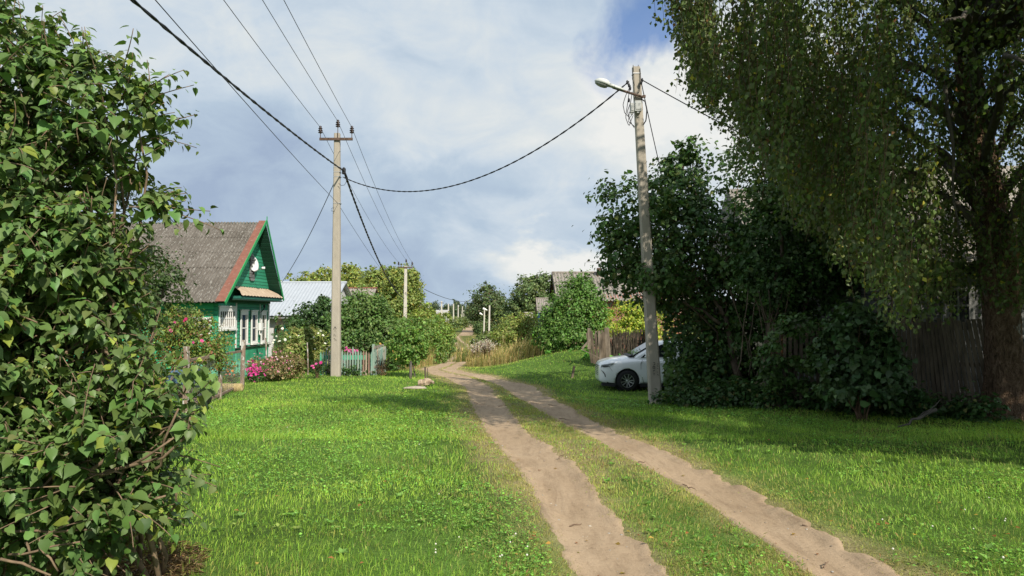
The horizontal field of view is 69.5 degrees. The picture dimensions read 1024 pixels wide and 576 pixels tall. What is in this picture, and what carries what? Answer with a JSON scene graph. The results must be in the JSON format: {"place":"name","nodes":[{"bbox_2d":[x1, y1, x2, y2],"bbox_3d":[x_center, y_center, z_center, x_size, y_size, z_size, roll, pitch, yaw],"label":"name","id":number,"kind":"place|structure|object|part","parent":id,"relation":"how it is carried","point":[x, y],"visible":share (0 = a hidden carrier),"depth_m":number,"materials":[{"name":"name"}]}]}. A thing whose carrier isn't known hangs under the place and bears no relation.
{"place":"outdoors","nodes":[
{"label":"outdoors","id":0,"kind":"place"},
{"bbox_2d":[459,325,473,334],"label":"hill road","id":1,"kind":"structure","parent":0,"point":[467,331],"depth_m":211.08,"materials":[{"name":"beige soil"}]},
{"bbox_2d":[464,333,554,366],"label":"tall grass","id":2,"kind":"structure","parent":0,"point":[512,353],"depth_m":35.44,"materials":[{"name":"beige plant"}]},
{"bbox_2d":[0,0,1023,308],"label":"sky","id":3,"kind":"structure","parent":0,"point":[434,94],"materials":[{"name":"blue"}]},
{"bbox_2d":[6,319,1023,575],"bbox_3d":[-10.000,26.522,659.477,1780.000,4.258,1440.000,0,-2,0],"label":"ground","id":4,"kind":"structure","parent":0,"point":[529,371],"depth_m":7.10,"materials":[{"name":"green plant"}]},
{"bbox_2d":[1,527,215,575],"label":"dry grass","id":5,"kind":"structure","parent":4,"relation":"on","point":[170,570],"depth_m":4.84,"materials":[{"name":"brown plant"}]},
{"bbox_2d":[0,0,227,575],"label":"lilac shrub","id":6,"kind":"object","parent":4,"relation":"on","point":[72,282],"visible":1,"depth_m":4.01,"materials":[{"name":"green plant"}]},
{"bbox_2d":[83,233,201,385],"bbox_3d":[-7.126,0.721,13.180,3.273,3.472,2.844,0,-2,0],"label":"garden shrub","id":7,"kind":"object","parent":4,"relation":"on","point":[160,289],"visible":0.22,"depth_m":13.14,"materials":[{"name":"green plant"}]},
{"bbox_2d":[15,217,283,370],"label":"wooden house","id":8,"kind":"structure","parent":4,"relation":"on","point":[236,291],"depth_m":33.36,"materials":[{"name":"green wood"}]},
{"bbox_2d":[193,317,211,334],"bbox_3d":[-12.960,1.583,30.508,1.080,0.750,0.040,0,-2,0],"label":"front window","id":9,"kind":"structure","parent":8,"relation":"in","point":[193,317],"depth_m":30.51,"materials":[{"name":"white paint"}]},
{"bbox_2d":[218,306,237,330],"bbox_3d":[-12.099,1.290,31.489,0.118,1.055,1.870,0,-2,0],"label":"veranda window","id":10,"kind":"structure","parent":8,"relation":"in","point":[229,312],"depth_m":31.51,"materials":[{"name":"white paint"}]},
{"bbox_2d":[240,310,249,345],"bbox_3d":[-12.099,1.783,33.458,0.118,1.605,0.980,0,-2,0],"label":"window","id":11,"kind":"structure","parent":8,"relation":"in","point":[243,313],"depth_m":33.46,"materials":[{"name":"white paint"}]},
{"bbox_2d":[249,253,255,280],"bbox_3d":[-12.153,-0.987,34.570,0.087,1.290,0.730,0,-2,0],"label":"attic window","id":12,"kind":"structure","parent":8,"relation":"in","point":[252,259],"depth_m":34.53,"materials":[{"name":"grey wood"}]},
{"bbox_2d":[251,310,259,344],"bbox_3d":[-12.099,1.849,34.782,0.118,1.625,0.930,0,-2,0],"label":"window","id":13,"kind":"structure","parent":8,"relation":"in","point":[254,313],"depth_m":34.82,"materials":[{"name":"white paint"}]},
{"bbox_2d":[251,258,264,270],"bbox_3d":[-11.949,-1.150,34.431,0.622,0.745,0.992,2,-3,-40],"label":"satellite dish","id":14,"kind":"object","parent":8,"relation":"attached to","point":[255,266],"visible":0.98,"depth_m":34.78,"materials":[{"name":"white metal"}]},
{"bbox_2d":[260,310,267,343],"bbox_3d":[-12.099,1.909,36.080,0.118,1.635,0.830,0,-2,0],"label":"window","id":15,"kind":"structure","parent":8,"relation":"in","point":[264,313],"depth_m":36.11,"materials":[{"name":"white paint"}]},
{"bbox_2d":[163,368,211,405],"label":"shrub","id":16,"kind":"object","parent":4,"relation":"on","point":[176,382],"visible":0.18,"depth_m":15.47,"materials":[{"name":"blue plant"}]},
{"bbox_2d":[141,301,240,399],"bbox_3d":[-7.761,1.508,17.472,2.750,2.488,2.129,0,-2,0],"label":"rose bush","id":17,"kind":"object","parent":4,"relation":"on","point":[210,346],"visible":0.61,"depth_m":17.15,"materials":[{"name":"green plant"}]},
{"bbox_2d":[183,340,245,412],"bbox_3d":[-7.015,2.101,17.776,0.161,1.690,7.110,0,-2,-12],"label":"wire fence","id":18,"kind":"object","parent":4,"relation":"on","point":[186,356],"visible":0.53,"depth_m":17.53,"materials":[{"name":"grey metal"}]},
{"bbox_2d":[198,360,250,376],"bbox_3d":[-10.003,2.892,26.431,2.910,0.670,0.050,0,-2,0],"label":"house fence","id":19,"kind":"object","parent":4,"relation":"on","point":[236,363],"visible":0.09,"depth_m":26.41,"materials":[{"name":"teal wood"}]},
{"bbox_2d":[209,361,246,382],"bbox_3d":[-8.731,2.606,22.723,1.326,0.850,1.087,0,-2,0],"label":"marigold","id":20,"kind":"object","parent":4,"relation":"on","point":[229,374],"visible":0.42,"depth_m":22.76,"materials":[{"name":"green plant"}]},
{"bbox_2d":[222,383,243,391],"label":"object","id":21,"kind":"object","parent":4,"relation":"on","point":[238,387],"visible":0.58,"depth_m":19.64,"materials":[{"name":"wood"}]},
{"bbox_2d":[245,360,268,381],"bbox_3d":[-8.055,2.646,23.150,1.025,0.848,1.075,0,-2,0],"label":"phlox","id":22,"kind":"object","parent":4,"relation":"on","point":[253,375],"visible":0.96,"depth_m":23.01,"materials":[{"name":"pink plant"}]},
{"bbox_2d":[265,338,266,378],"bbox_3d":[-8.172,2.455,24.551,0.093,1.588,0.053,0,-2,0],"label":"garden stake","id":23,"kind":"object","parent":4,"relation":"on","point":[266,348],"visible":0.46,"depth_m":24.55,"materials":[{"name":"grey wood"}]},
{"bbox_2d":[263,327,289,367],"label":"white daisy","id":24,"kind":"object","parent":4,"relation":"on","point":[279,344],"visible":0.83,"depth_m":26.88,"materials":[{"name":"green plant"}]},
{"bbox_2d":[245,351,308,379],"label":"cosmos","id":25,"kind":"object","parent":4,"relation":"on","point":[273,363],"visible":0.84,"depth_m":24.14,"materials":[{"name":"pink plant"}]},
{"bbox_2d":[271,312,282,348],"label":"hollyhock","id":26,"kind":"object","parent":4,"relation":"on","point":[278,327],"visible":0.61,"depth_m":29.89,"materials":[{"name":"green plant"}]},
{"bbox_2d":[267,321,330,370],"bbox_3d":[-8.448,2.373,29.640,2.718,2.189,2.229,1,-2,-22],"label":"tall clump","id":27,"kind":"object","parent":4,"relation":"on","point":[310,335],"visible":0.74,"depth_m":29.34,"materials":[{"name":"green plant"}]},
{"bbox_2d":[273,325,324,348],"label":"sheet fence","id":28,"kind":"object","parent":4,"relation":"on","point":[275,342],"visible":0.08,"depth_m":42.19,"materials":[{"name":"metal"}]},
{"bbox_2d":[283,294,330,350],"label":"elder bush","id":29,"kind":"object","parent":4,"relation":"on","point":[314,312],"visible":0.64,"depth_m":35.36,"materials":[{"name":"green plant"}]},
{"bbox_2d":[307,342,308,374],"bbox_3d":[-7.563,2.705,27.324,0.092,1.398,0.053,0,-2,0],"label":"garden stake","id":30,"kind":"object","parent":4,"relation":"on","point":[307,360],"visible":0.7,"depth_m":27.31,"materials":[{"name":"grey wood"}]},
{"bbox_2d":[269,281,350,360],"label":"metal roof barn","id":31,"kind":"structure","parent":4,"relation":"on","point":[296,292],"depth_m":48.17,"materials":[{"name":"silver metal"}]},
{"bbox_2d":[281,264,346,280],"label":"maple tree","id":32,"kind":"object","parent":4,"relation":"on","point":[314,276],"visible":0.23,"depth_m":72.07,"materials":[{"name":"green plant"}]},
{"bbox_2d":[304,357,327,377],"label":"flower","id":33,"kind":"object","parent":4,"relation":"on","point":[318,366],"visible":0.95,"depth_m":25.09,"materials":[{"name":"pink plant"}]},
{"bbox_2d":[318,120,353,376],"bbox_3d":[-6.261,-1.284,26.230,1.288,9.419,0.368,0,-2,0],"label":"utility pole","id":34,"kind":"object","parent":4,"relation":"on","point":[335,363],"visible":0.99,"depth_m":26.15,"materials":[{"name":"concrete"}]},
{"bbox_2d":[130,0,343,170],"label":"twisted cable","id":35,"kind":"object","parent":34,"relation":"attached to","point":[162,25],"visible":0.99,"depth_m":14.40,"materials":[{"name":"black rubber"}]},
{"bbox_2d":[155,0,391,282],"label":"thin cable","id":36,"kind":"object","parent":34,"relation":"attached to","point":[246,103],"visible":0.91,"depth_m":13.16,"materials":[{"name":"black rubber"}]},
{"bbox_2d":[282,185,332,281],"bbox_3d":[-8.948,-2.055,31.739,0.028,3.148,12.308,1,-2,-26],"label":"service cable","id":37,"kind":"object","parent":34,"relation":"attached to","point":[311,230],"visible":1,"depth_m":30.04,"materials":[{"name":"black rubber"}]},
{"bbox_2d":[224,0,400,266],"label":"overhead wire","id":38,"kind":"object","parent":34,"relation":"attached to","point":[294,94],"visible":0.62,"depth_m":20.30,"materials":[{"name":"metal"}]},
{"bbox_2d":[262,0,407,263],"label":"overhead wire","id":39,"kind":"object","parent":34,"relation":"attached to","point":[327,105],"visible":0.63,"depth_m":22.51,"materials":[{"name":"metal"}]},
{"bbox_2d":[284,0,414,269],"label":"overhead wire","id":40,"kind":"object","parent":34,"relation":"attached to","point":[341,108],"visible":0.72,"depth_m":21.89,"materials":[{"name":"metal"}]},
{"bbox_2d":[344,174,403,297],"bbox_3d":[-7.438,-1.657,43.532,0.093,3.896,34.633,0,-2,-5],"label":"twisted cable","id":41,"kind":"object","parent":34,"relation":"attached to","point":[347,181],"visible":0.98,"depth_m":33.33,"materials":[{"name":"black rubber"}]},
{"bbox_2d":[320,348,372,375],"bbox_3d":[-6.020,2.668,26.863,1.925,1.096,0.061,0,-2,0],"label":"picket fence","id":42,"kind":"object","parent":4,"relation":"on","point":[349,357],"visible":0.66,"depth_m":26.84,"materials":[{"name":"teal wood"}]},
{"bbox_2d":[319,364,374,375],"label":"flowers","id":43,"kind":"object","parent":4,"relation":"on","point":[348,370],"visible":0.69,"depth_m":26.61,"materials":[{"name":"green plant"}]},
{"bbox_2d":[331,262,370,286],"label":"maple tree","id":44,"kind":"object","parent":4,"relation":"on","point":[352,273],"visible":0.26,"depth_m":74.17,"materials":[{"name":"green plant"}]},
{"bbox_2d":[327,344,376,374],"bbox_3d":[-6.053,2.637,27.293,2.162,1.348,0.949,0,-2,0],"label":"dahlia","id":45,"kind":"object","parent":4,"relation":"on","point":[349,350],"visible":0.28,"depth_m":27.20,"materials":[{"name":"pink plant"}]},
{"bbox_2d":[348,287,378,314],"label":"brown roof shed","id":46,"kind":"structure","parent":4,"relation":"on","point":[375,290],"depth_m":61.85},
{"bbox_2d":[316,283,411,370],"bbox_3d":[-6.154,1.640,30.856,4.090,3.853,3.648,0,-2,0],"label":"viburnum bush","id":47,"kind":"object","parent":4,"relation":"on","point":[362,324],"visible":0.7,"depth_m":30.28,"materials":[{"name":"green plant"}]},
{"bbox_2d":[352,264,400,312],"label":"maple tree","id":48,"kind":"object","parent":4,"relation":"on","point":[373,278],"visible":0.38,"depth_m":69.08,"materials":[{"name":"green plant"}]},
{"bbox_2d":[372,344,385,375],"bbox_3d":[-5.040,2.752,28.142,0.115,1.320,2.603,0,-2,0],"label":"gate","id":49,"kind":"object","parent":4,"relation":"on","point":[378,352],"visible":0.62,"depth_m":27.47,"materials":[{"name":"wood"}]},
{"bbox_2d":[371,356,391,375],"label":"dry plant","id":50,"kind":"object","parent":4,"relation":"on","point":[383,367],"visible":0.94,"depth_m":27.09,"materials":[{"name":"brown plant"}]},
{"bbox_2d":[379,343,406,370],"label":"rose plant","id":51,"kind":"object","parent":4,"relation":"on","point":[392,365],"visible":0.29,"depth_m":29.34,"materials":[{"name":"green plant"}]},
{"bbox_2d":[379,262,426,323],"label":"maple tree","id":52,"kind":"object","parent":4,"relation":"on","point":[415,296],"visible":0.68,"depth_m":67.76,"materials":[{"name":"green plant"}]},
{"bbox_2d":[398,259,412,317],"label":"utility pole","id":53,"kind":"object","parent":4,"relation":"on","point":[405,291],"visible":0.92,"depth_m":60.92,"materials":[{"name":"concrete"}]},
{"bbox_2d":[382,320,434,378],"bbox_3d":[-3.742,2.213,26.384,1.957,2.128,1.983,-1,-2,32],"label":"young tree","id":54,"kind":"object","parent":4,"relation":"on","point":[410,354],"visible":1,"depth_m":26.31,"materials":[{"name":"green plant"}]},
{"bbox_2d":[386,339,441,370],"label":"tall grass","id":55,"kind":"structure","parent":4,"relation":"on","point":[429,360],"depth_m":37.79,"materials":[{"name":"beige plant"}]},
{"bbox_2d":[404,386,425,389],"bbox_3d":[-2.702,2.772,20.535,0.675,0.100,0.313,0,-2,0],"label":"flat stone","id":56,"kind":"object","parent":4,"relation":"on","point":[417,387],"visible":0.98,"depth_m":20.43,"materials":[{"name":"beige stone"}]},
{"bbox_2d":[391,304,455,363],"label":"hazel bush","id":57,"kind":"object","parent":4,"relation":"on","point":[440,340],"visible":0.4,"depth_m":45.02,"materials":[{"name":"green plant"}]},
{"bbox_2d":[418,378,434,385],"bbox_3d":[-2.549,2.822,21.987,0.490,0.287,0.304,0,-2,0],"label":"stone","id":58,"kind":"object","parent":4,"relation":"on","point":[425,382],"visible":0.92,"depth_m":21.90,"materials":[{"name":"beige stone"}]},
{"bbox_2d":[409,301,460,343],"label":"yellowing bush","id":59,"kind":"object","parent":4,"relation":"on","point":[427,311],"visible":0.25,"depth_m":66.59,"materials":[{"name":"green plant"}]},
{"bbox_2d":[436,310,448,321],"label":"house","id":60,"kind":"structure","parent":4,"relation":"on","point":[438,311],"depth_m":207.84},
{"bbox_2d":[441,338,459,360],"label":"yellowing bush","id":61,"kind":"object","parent":4,"relation":"on","point":[452,350],"visible":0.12,"depth_m":57.91,"materials":[{"name":"green plant"}]},
{"bbox_2d":[444,327,505,361],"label":"valley grass","id":62,"kind":"structure","parent":4,"relation":"on","point":[465,352],"depth_m":65.03,"materials":[{"name":"beige plant"}]},
{"bbox_2d":[479,310,484,331],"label":"lamp pole","id":63,"kind":"object","parent":4,"relation":"on","point":[484,321],"visible":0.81,"depth_m":185.66,"materials":[{"name":"concrete"}]},
{"bbox_2d":[467,339,498,361],"bbox_3d":[-1.504,3.205,37.071,1.892,1.533,1.880,0,-2,0],"label":"meadowsweet","id":64,"kind":"object","parent":4,"relation":"on","point":[487,345],"visible":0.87,"depth_m":36.93,"materials":[{"name":"beige plant"}]},
{"bbox_2d":[470,330,498,344],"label":"meadow shrub","id":65,"kind":"object","parent":4,"relation":"on","point":[485,335],"visible":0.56,"depth_m":89.15,"materials":[{"name":"green plant"}]},
{"bbox_2d":[459,281,511,332],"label":"willow tree","id":66,"kind":"object","parent":4,"relation":"on","point":[487,296],"visible":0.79,"depth_m":202.47,"materials":[{"name":"green plant"}]},
{"bbox_2d":[482,305,489,332],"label":"lamp pole","id":67,"kind":"object","parent":4,"relation":"on","point":[489,318],"visible":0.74,"depth_m":151.73,"materials":[{"name":"concrete"}]},
{"bbox_2d":[471,321,508,333],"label":"roadside shrub","id":68,"kind":"object","parent":4,"relation":"on","point":[477,330],"visible":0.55,"depth_m":190.94,"materials":[{"name":"green plant"}]},
{"bbox_2d":[486,309,541,347],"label":"meadow shrub","id":69,"kind":"object","parent":4,"relation":"on","point":[517,329],"visible":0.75,"depth_m":51.13,"materials":[{"name":"green plant"}]},
{"bbox_2d":[499,268,550,322],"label":"poplar tree","id":70,"kind":"object","parent":4,"relation":"on","point":[533,287],"visible":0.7,"depth_m":110.62,"materials":[{"name":"green plant"}]},
{"bbox_2d":[535,298,551,337],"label":"shed","id":71,"kind":"structure","parent":4,"relation":"on","point":[540,301],"depth_m":74.79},
{"bbox_2d":[397,299,708,319],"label":"distant forest","id":72,"kind":"object","parent":4,"relation":"on","point":[437,304],"visible":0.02,"depth_m":428.86,"materials":[{"name":"green plant"}]},
{"bbox_2d":[522,265,614,351],"bbox_3d":[2.800,0.879,33.893,3.960,4.210,4.285,-2,-3,42],"label":"vine bush","id":73,"kind":"object","parent":4,"relation":"on","point":[562,328],"visible":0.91,"depth_m":33.25,"materials":[{"name":"green plant"}]},
{"bbox_2d":[449,315,690,329],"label":"hill thicket","id":74,"kind":"object","parent":4,"relation":"on","point":[457,322],"visible":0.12,"depth_m":245.51,"materials":[{"name":"green plant"}]},
{"bbox_2d":[571,366,574,377],"bbox_3d":[2.097,2.950,25.463,0.183,0.527,0.100,0,-2,0],"label":"post stub","id":75,"kind":"object","parent":4,"relation":"on","point":[573,371],"visible":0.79,"depth_m":25.43,"materials":[{"name":"brown wood"}]},
{"bbox_2d":[545,348,619,360],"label":"bank nettles","id":76,"kind":"object","parent":4,"relation":"on","point":[586,356],"visible":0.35,"depth_m":29.70,"materials":[{"name":"green plant"}]},
{"bbox_2d":[156,390,1017,575],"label":"plantain","id":77,"kind":"object","parent":4,"relation":"on","point":[988,546],"visible":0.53,"depth_m":6.61,"materials":[{"name":"green plant"}]},
{"bbox_2d":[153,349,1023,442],"bbox_3d":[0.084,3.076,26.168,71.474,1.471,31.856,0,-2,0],"label":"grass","id":78,"kind":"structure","parent":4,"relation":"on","point":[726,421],"depth_m":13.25,"materials":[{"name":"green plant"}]},
{"bbox_2d":[168,389,1023,575],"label":"clover","id":79,"kind":"object","parent":4,"relation":"on","point":[545,552],"depth_m":7.99,"materials":[{"name":"green plant"}]},
{"bbox_2d":[581,328,612,363],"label":"wooden fence","id":80,"kind":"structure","parent":4,"relation":"on","point":[602,344],"depth_m":27.60,"materials":[{"name":"brown wood"}]},
{"bbox_2d":[215,399,1018,575],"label":"fallen leaves","id":81,"kind":"object","parent":4,"relation":"on","point":[617,543],"depth_m":6.87,"materials":[{"name":"brown plant"}]},
{"bbox_2d":[549,268,688,349],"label":"brick house","id":82,"kind":"structure","parent":4,"relation":"on","point":[596,279],"depth_m":45.51,"materials":[{"name":"brick"}]},
{"bbox_2d":[609,329,645,355],"bbox_3d":[4.621,2.182,27.915,1.845,1.290,0.591,1,-2,-17],"label":"wattle fence","id":83,"kind":"object","parent":4,"relation":"on","point":[617,346],"visible":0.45,"depth_m":27.86,"materials":[{"name":"brown wood"}]},
{"bbox_2d":[595,65,661,404],"bbox_3d":[2.720,-1.140,17.228,1.593,8.280,0.322,0,-2,-7],"label":"lamp pole","id":84,"kind":"object","parent":4,"relation":"on","point":[651,339],"visible":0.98,"depth_m":17.22,"materials":[{"name":"concrete"}]},
{"bbox_2d":[343,81,628,191],"bbox_3d":[-1.649,-3.845,21.790,0.043,1.689,12.655,2,-3,-44],"label":"service cable","id":85,"kind":"object","parent":84,"relation":"attached to","point":[608,98],"visible":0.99,"depth_m":20.18,"materials":[{"name":"black rubber"}]},
{"bbox_2d":[641,85,660,168],"bbox_3d":[4.668,-2.256,21.170,0.022,4.895,8.501,-1,-2,23],"label":"service cable","id":86,"kind":"object","parent":84,"relation":"attached to","point":[651,130],"visible":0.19,"depth_m":18.38,"materials":[{"name":"black rubber"}]},
{"bbox_2d":[643,80,975,246],"bbox_3d":[6.023,-2.734,15.484,6.948,4.458,0.026,-1,-2,31],"label":"service cable","id":87,"kind":"object","parent":84,"relation":"attached to","point":[748,137],"visible":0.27,"depth_m":16.70,"materials":[{"name":"black rubber"}]},
{"bbox_2d":[598,296,673,343],"bbox_3d":[6.109,1.646,35.808,4.305,2.982,3.189,0,-2,0],"label":"yellow bush","id":88,"kind":"object","parent":4,"relation":"on","point":[634,320],"visible":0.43,"depth_m":35.43,"materials":[{"name":"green plant"}]},
{"bbox_2d":[595,340,709,390],"bbox_3d":[4.865,2.462,23.501,4.330,1.647,1.957,0,-2,0],"label":"parked car","id":89,"kind":"object","parent":4,"relation":"on","point":[626,371],"visible":0.47,"depth_m":22.78,"materials":[{"name":"white paint"}]},
{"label":"side window","id":90,"kind":"part","parent":89,"relation":"part of","materials":[{"name":"black glass"}]},
{"bbox_2d":[568,128,815,398],"bbox_3d":[4.807,-0.619,18.778,7.557,7.235,4.501,1,-2,-19],"label":"lilac bush","id":91,"kind":"object","parent":4,"relation":"on","point":[675,275],"visible":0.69,"depth_m":17.87,"materials":[{"name":"green plant"}]},
{"bbox_2d":[453,397,974,575],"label":"weeds","id":92,"kind":"object","parent":4,"relation":"on","point":[798,561],"visible":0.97,"depth_m":5.58,"materials":[{"name":"green plant"}]},
{"bbox_2d":[704,189,763,384],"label":"tan house","id":93,"kind":"structure","parent":4,"relation":"on","point":[726,217],"depth_m":24.89,"materials":[{"name":"orange brick"}]},
{"bbox_2d":[704,129,924,398],"bbox_3d":[6.558,-0.758,16.914,4.298,6.936,6.506,-2,-3,44],"label":"leafy tree","id":94,"kind":"object","parent":4,"relation":"on","point":[788,276],"visible":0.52,"depth_m":16.26,"materials":[{"name":"green plant"}]},
{"bbox_2d":[647,371,1022,423],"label":"undergrowth","id":95,"kind":"object","parent":4,"relation":"on","point":[735,394],"visible":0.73,"depth_m":14.55,"materials":[{"name":"green plant"}]},
{"bbox_2d":[648,0,1023,421],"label":"birch tree","id":96,"kind":"object","parent":4,"relation":"on","point":[811,170],"visible":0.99,"depth_m":10.68,"materials":[{"name":"green plant"}]},
{"bbox_2d":[809,295,926,420],"bbox_3d":[6.270,1.296,13.253,1.940,2.358,1.685,0,-2,13],"label":"broadleaf bush","id":97,"kind":"object","parent":4,"relation":"on","point":[876,366],"visible":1,"depth_m":13.05,"materials":[{"name":"green plant"}]},
{"bbox_2d":[763,317,984,415],"bbox_3d":[7.215,1.643,14.300,4.524,2.215,0.536,-1,-2,30],"label":"old picket fence","id":98,"kind":"object","parent":4,"relation":"on","point":[933,347],"visible":0.19,"depth_m":13.74,"materials":[{"name":"brown wood"}]},
{"bbox_2d":[787,166,1023,405],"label":"grey house","id":99,"kind":"structure","parent":4,"relation":"on","point":[973,311],"depth_m":15.59,"materials":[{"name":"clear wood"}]},
{"bbox_2d":[891,276,928,339],"bbox_3d":[8.383,0.424,15.543,0.880,1.530,0.097,0,-2,0],"label":"window","id":100,"kind":"structure","parent":99,"relation":"in","point":[923,306],"depth_m":15.54,"materials":[{"name":"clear glass"}]},
{"bbox_2d":[941,273,979,344],"bbox_3d":[9.403,0.424,15.543,0.880,1.530,0.097,0,-2,0],"label":"window","id":101,"kind":"structure","parent":99,"relation":"in","point":[970,309],"depth_m":15.55,"materials":[{"name":"white glass"}]},
{"bbox_2d":[1021,278,1023,338],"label":"window","id":102,"kind":"structure","parent":99,"relation":"in","point":[1022,313],"depth_m":15.53,"materials":[{"name":"white glass"}]},
{"bbox_2d":[420,336,900,575],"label":"dirt track","id":103,"kind":"structure","parent":0,"point":[567,495],"depth_m":6.79,"materials":[{"name":"beige soil"}]},
{"bbox_2d":[477,401,828,567],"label":"dry twigs","id":104,"kind":"object","parent":103,"relation":"on","point":[682,484],"visible":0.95,"depth_m":7.15,"materials":[{"name":"brown wood"}]},
{"bbox_2d":[476,406,844,572],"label":"pebbles","id":105,"kind":"object","parent":103,"relation":"on","point":[679,480],"visible":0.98,"depth_m":5.98,"materials":[{"name":"grey stone"}]},
{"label":"utility pole","id":106,"kind":"object","parent":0,"visible":0},
{"bbox_2d":[424,289,470,301],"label":"service cable","id":107,"kind":"object","parent":106,"relation":"attached to","point":[447,298],"visible":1,"depth_m":116.82,"materials":[{"name":"black rubber"}]}
]}

